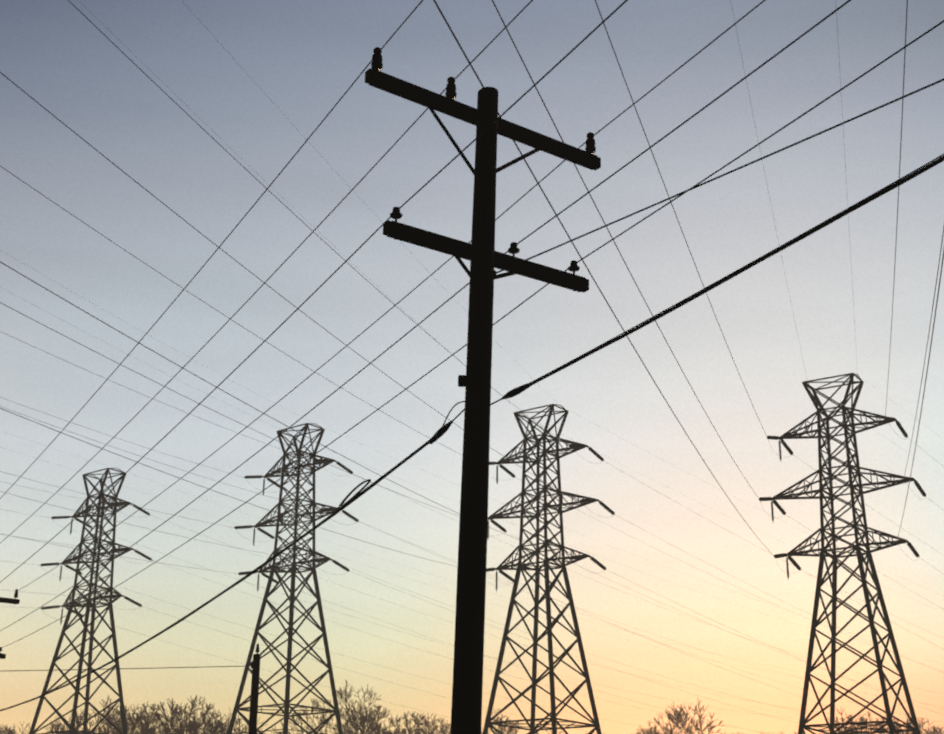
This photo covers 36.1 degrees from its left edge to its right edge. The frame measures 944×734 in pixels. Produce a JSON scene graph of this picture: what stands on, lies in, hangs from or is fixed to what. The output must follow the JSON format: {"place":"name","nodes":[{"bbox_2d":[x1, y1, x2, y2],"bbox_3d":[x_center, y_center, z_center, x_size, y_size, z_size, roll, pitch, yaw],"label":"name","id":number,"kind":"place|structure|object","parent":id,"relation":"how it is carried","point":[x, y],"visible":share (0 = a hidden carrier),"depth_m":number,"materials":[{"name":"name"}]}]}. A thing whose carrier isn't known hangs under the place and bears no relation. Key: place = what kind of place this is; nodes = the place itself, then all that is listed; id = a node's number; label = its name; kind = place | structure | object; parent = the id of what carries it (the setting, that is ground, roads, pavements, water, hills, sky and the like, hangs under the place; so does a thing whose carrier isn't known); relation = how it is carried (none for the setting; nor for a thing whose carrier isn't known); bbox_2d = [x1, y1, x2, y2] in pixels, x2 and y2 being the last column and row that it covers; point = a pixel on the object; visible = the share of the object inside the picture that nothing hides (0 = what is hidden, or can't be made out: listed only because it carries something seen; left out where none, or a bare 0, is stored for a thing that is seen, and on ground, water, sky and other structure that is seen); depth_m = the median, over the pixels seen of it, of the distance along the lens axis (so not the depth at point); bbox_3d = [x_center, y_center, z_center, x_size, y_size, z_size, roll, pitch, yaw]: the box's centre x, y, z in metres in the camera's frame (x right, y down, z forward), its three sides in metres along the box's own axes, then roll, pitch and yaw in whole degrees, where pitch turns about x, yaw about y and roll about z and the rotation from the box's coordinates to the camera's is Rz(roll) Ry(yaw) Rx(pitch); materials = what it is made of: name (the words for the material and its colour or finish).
{"place":"outdoors","nodes":[
{"label":"outdoors","id":0,"kind":"place"},
{"bbox_2d":[0,589,17,651],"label":"pole insulators","id":1,"kind":"object","parent":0,"point":[15,595],"visible":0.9,"depth_m":42.99,"materials":[{"name":"black ceramic"}]},
{"bbox_2d":[40,502,152,622],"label":"tower insulators","id":2,"kind":"object","parent":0,"point":[111,550],"visible":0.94,"depth_m":179.73,"materials":[{"name":"black ceramic"}]},
{"bbox_2d":[43,504,149,620],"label":"tower jumpers","id":3,"kind":"object","parent":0,"point":[113,553],"visible":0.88,"depth_m":178.63,"materials":[{"name":"black metal"}]},
{"bbox_2d":[10,666,243,670],"bbox_3d":[-50.984,8.397,42.288,89.006,1.015,0.070,1,-20,-1],"label":"small pole wire","id":4,"kind":"object","parent":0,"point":[127,668],"visible":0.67,"depth_m":42.83,"materials":[{"name":"black metal"}]},
{"bbox_2d":[248,654,260,733],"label":"pole","id":5,"kind":"object","parent":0,"point":[253,713],"visible":1,"depth_m":42.55,"materials":[{"name":"grey metal"}]},
{"bbox_2d":[251,644,258,667],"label":"small pole fittings","id":6,"kind":"object","parent":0,"point":[257,649],"visible":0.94,"depth_m":43.04,"materials":[{"name":"black metal"}]},
{"bbox_2d":[234,468,357,580],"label":"tower jumpers","id":7,"kind":"object","parent":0,"point":[320,511],"visible":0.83,"depth_m":163.83,"materials":[{"name":"black metal"}]},
{"bbox_2d":[234,459,358,591],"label":"tower insulators","id":8,"kind":"object","parent":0,"point":[320,509],"visible":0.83,"depth_m":167.25,"materials":[{"name":"black ceramic"}]},
{"bbox_2d":[0,0,943,733],"label":"sky","id":9,"kind":"structure","parent":0,"point":[302,55],"materials":[{"name":"blue"}]},
{"bbox_2d":[374,84,591,732],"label":"pole hardware","id":10,"kind":"object","parent":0,"point":[471,168],"visible":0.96,"depth_m":15.21,"materials":[{"name":"black metal"}]},
{"bbox_2d":[371,47,595,273],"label":"pole insulators","id":11,"kind":"object","parent":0,"point":[450,93],"visible":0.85,"depth_m":15.47,"materials":[{"name":"black ceramic"}]},
{"bbox_2d":[487,455,611,585],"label":"tower jumpers","id":12,"kind":"object","parent":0,"point":[575,562],"visible":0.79,"depth_m":147.17,"materials":[{"name":"black metal"}]},
{"bbox_2d":[486,444,614,591],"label":"tower insulators","id":13,"kind":"object","parent":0,"point":[601,503],"visible":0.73,"depth_m":149.96,"materials":[{"name":"black ceramic"}]},
{"bbox_2d":[759,417,925,579],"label":"tower insulators","id":14,"kind":"object","parent":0,"point":[906,479],"visible":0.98,"depth_m":135.75,"materials":[{"name":"black ceramic"}]},
{"bbox_3d":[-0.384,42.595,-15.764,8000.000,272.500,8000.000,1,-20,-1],"label":"ground","id":15,"kind":"structure","parent":0,"visible":0},
{"bbox_2d":[0,724,16,733],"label":"tree","id":16,"kind":"object","parent":15,"relation":"on","point":[6,727],"visible":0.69,"depth_m":213.53,"materials":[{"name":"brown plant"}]},
{"bbox_2d":[0,597,19,658],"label":"pole","id":17,"kind":"object","parent":15,"relation":"on","point":[9,601],"visible":1,"depth_m":42.77,"materials":[{"name":"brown wood"}]},
{"bbox_2d":[0,0,943,648],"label":"distribution wires","id":18,"kind":"object","parent":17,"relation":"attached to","point":[468,242],"visible":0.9,"depth_m":15.50,"materials":[{"name":"grey metal"}]},
{"bbox_2d":[0,156,943,710],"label":"comm cable","id":19,"kind":"object","parent":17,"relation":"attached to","point":[792,242],"visible":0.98,"depth_m":12.45,"materials":[{"name":"black plastic"}]},
{"bbox_2d":[0,723,42,733],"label":"tree","id":20,"kind":"object","parent":15,"relation":"on","point":[11,732],"visible":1,"depth_m":203.15,"materials":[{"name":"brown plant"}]},
{"bbox_2d":[44,717,81,733],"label":"tree","id":21,"kind":"object","parent":15,"relation":"on","point":[50,730],"visible":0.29,"depth_m":221.12,"materials":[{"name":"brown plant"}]},
{"bbox_2d":[29,468,134,733],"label":"tower","id":22,"kind":"structure","parent":15,"relation":"on","point":[74,604],"depth_m":177.49,"materials":[{"name":"metal"}]},
{"bbox_2d":[1,0,941,696],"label":"shield wires","id":23,"kind":"object","parent":22,"relation":"attached to","point":[465,310],"visible":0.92,"depth_m":121.61,"materials":[{"name":"grey metal"}]},
{"bbox_2d":[0,0,943,733],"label":"transmission conductors","id":24,"kind":"object","parent":22,"relation":"attached to","point":[456,358],"visible":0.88,"depth_m":80.42,"materials":[{"name":"grey"}]},
{"bbox_2d":[46,697,155,733],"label":"tree","id":25,"kind":"object","parent":15,"relation":"on","point":[78,720],"visible":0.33,"depth_m":216.62,"materials":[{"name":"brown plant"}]},
{"bbox_2d":[93,701,167,733],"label":"tree","id":26,"kind":"object","parent":15,"relation":"on","point":[142,730],"visible":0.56,"depth_m":208.93,"materials":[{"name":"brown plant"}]},
{"bbox_2d":[112,695,229,733],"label":"tree","id":27,"kind":"object","parent":15,"relation":"on","point":[172,725],"visible":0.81,"depth_m":191.88,"materials":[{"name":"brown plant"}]},
{"bbox_2d":[166,707,266,733],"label":"tree","id":28,"kind":"object","parent":15,"relation":"on","point":[215,727],"visible":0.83,"depth_m":188.53,"materials":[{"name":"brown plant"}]},
{"bbox_2d":[227,423,342,733],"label":"tower","id":29,"kind":"structure","parent":15,"relation":"on","point":[275,567],"depth_m":163.95,"materials":[{"name":"metal"}]},
{"bbox_2d":[270,680,391,733],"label":"tree","id":30,"kind":"object","parent":15,"relation":"on","point":[358,708],"visible":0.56,"depth_m":224.04,"materials":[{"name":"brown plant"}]},
{"bbox_2d":[326,705,448,733],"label":"tree","id":31,"kind":"object","parent":15,"relation":"on","point":[390,722],"visible":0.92,"depth_m":221.80,"materials":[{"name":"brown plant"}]},
{"bbox_2d":[402,729,419,733],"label":"tree","id":32,"kind":"object","parent":15,"relation":"on","point":[411,732],"visible":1,"depth_m":196.48,"materials":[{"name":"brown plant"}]},
{"bbox_2d":[400,715,490,733],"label":"tree","id":33,"kind":"object","parent":15,"relation":"on","point":[434,727],"visible":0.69,"depth_m":218.52,"materials":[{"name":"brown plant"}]},
{"bbox_2d":[365,68,600,733],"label":"pole","id":34,"kind":"object","parent":15,"relation":"on","point":[488,259],"visible":1,"depth_m":14.61,"materials":[{"name":"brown wood"}]},
{"bbox_2d":[1,154,943,709],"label":"cable hardware","id":35,"kind":"object","parent":34,"relation":"attached to","point":[463,384],"visible":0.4,"depth_m":13.95,"materials":[{"name":"metal"}]},
{"bbox_2d":[482,708,521,733],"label":"tree","id":36,"kind":"object","parent":15,"relation":"on","point":[510,730],"visible":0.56,"depth_m":196.84,"materials":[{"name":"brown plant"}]},
{"bbox_2d":[483,404,601,733],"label":"tower","id":37,"kind":"structure","parent":15,"relation":"on","point":[521,566],"depth_m":147.68,"materials":[{"name":"metal"}]},
{"bbox_2d":[631,720,680,733],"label":"tree","id":38,"kind":"object","parent":15,"relation":"on","point":[650,729],"visible":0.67,"depth_m":212.39,"materials":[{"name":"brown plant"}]},
{"bbox_2d":[636,700,724,733],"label":"tree","id":39,"kind":"object","parent":15,"relation":"on","point":[676,717],"visible":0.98,"depth_m":208.16,"materials":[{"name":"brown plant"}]},
{"bbox_2d":[794,709,880,733],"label":"tree","id":40,"kind":"object","parent":15,"relation":"on","point":[842,720],"visible":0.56,"depth_m":186.40,"materials":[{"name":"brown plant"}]},
{"bbox_2d":[771,373,920,733],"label":"tower","id":41,"kind":"structure","parent":15,"relation":"on","point":[823,553],"depth_m":132.92,"materials":[{"name":"metal"}]},
{"bbox_2d":[841,711,936,733],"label":"tree","id":42,"kind":"object","parent":15,"relation":"on","point":[877,719],"visible":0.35,"depth_m":223.24,"materials":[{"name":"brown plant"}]},
{"bbox_2d":[906,719,943,733],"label":"tree","id":43,"kind":"object","parent":15,"relation":"on","point":[933,731],"visible":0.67,"depth_m":221.71,"materials":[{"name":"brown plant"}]}
]}

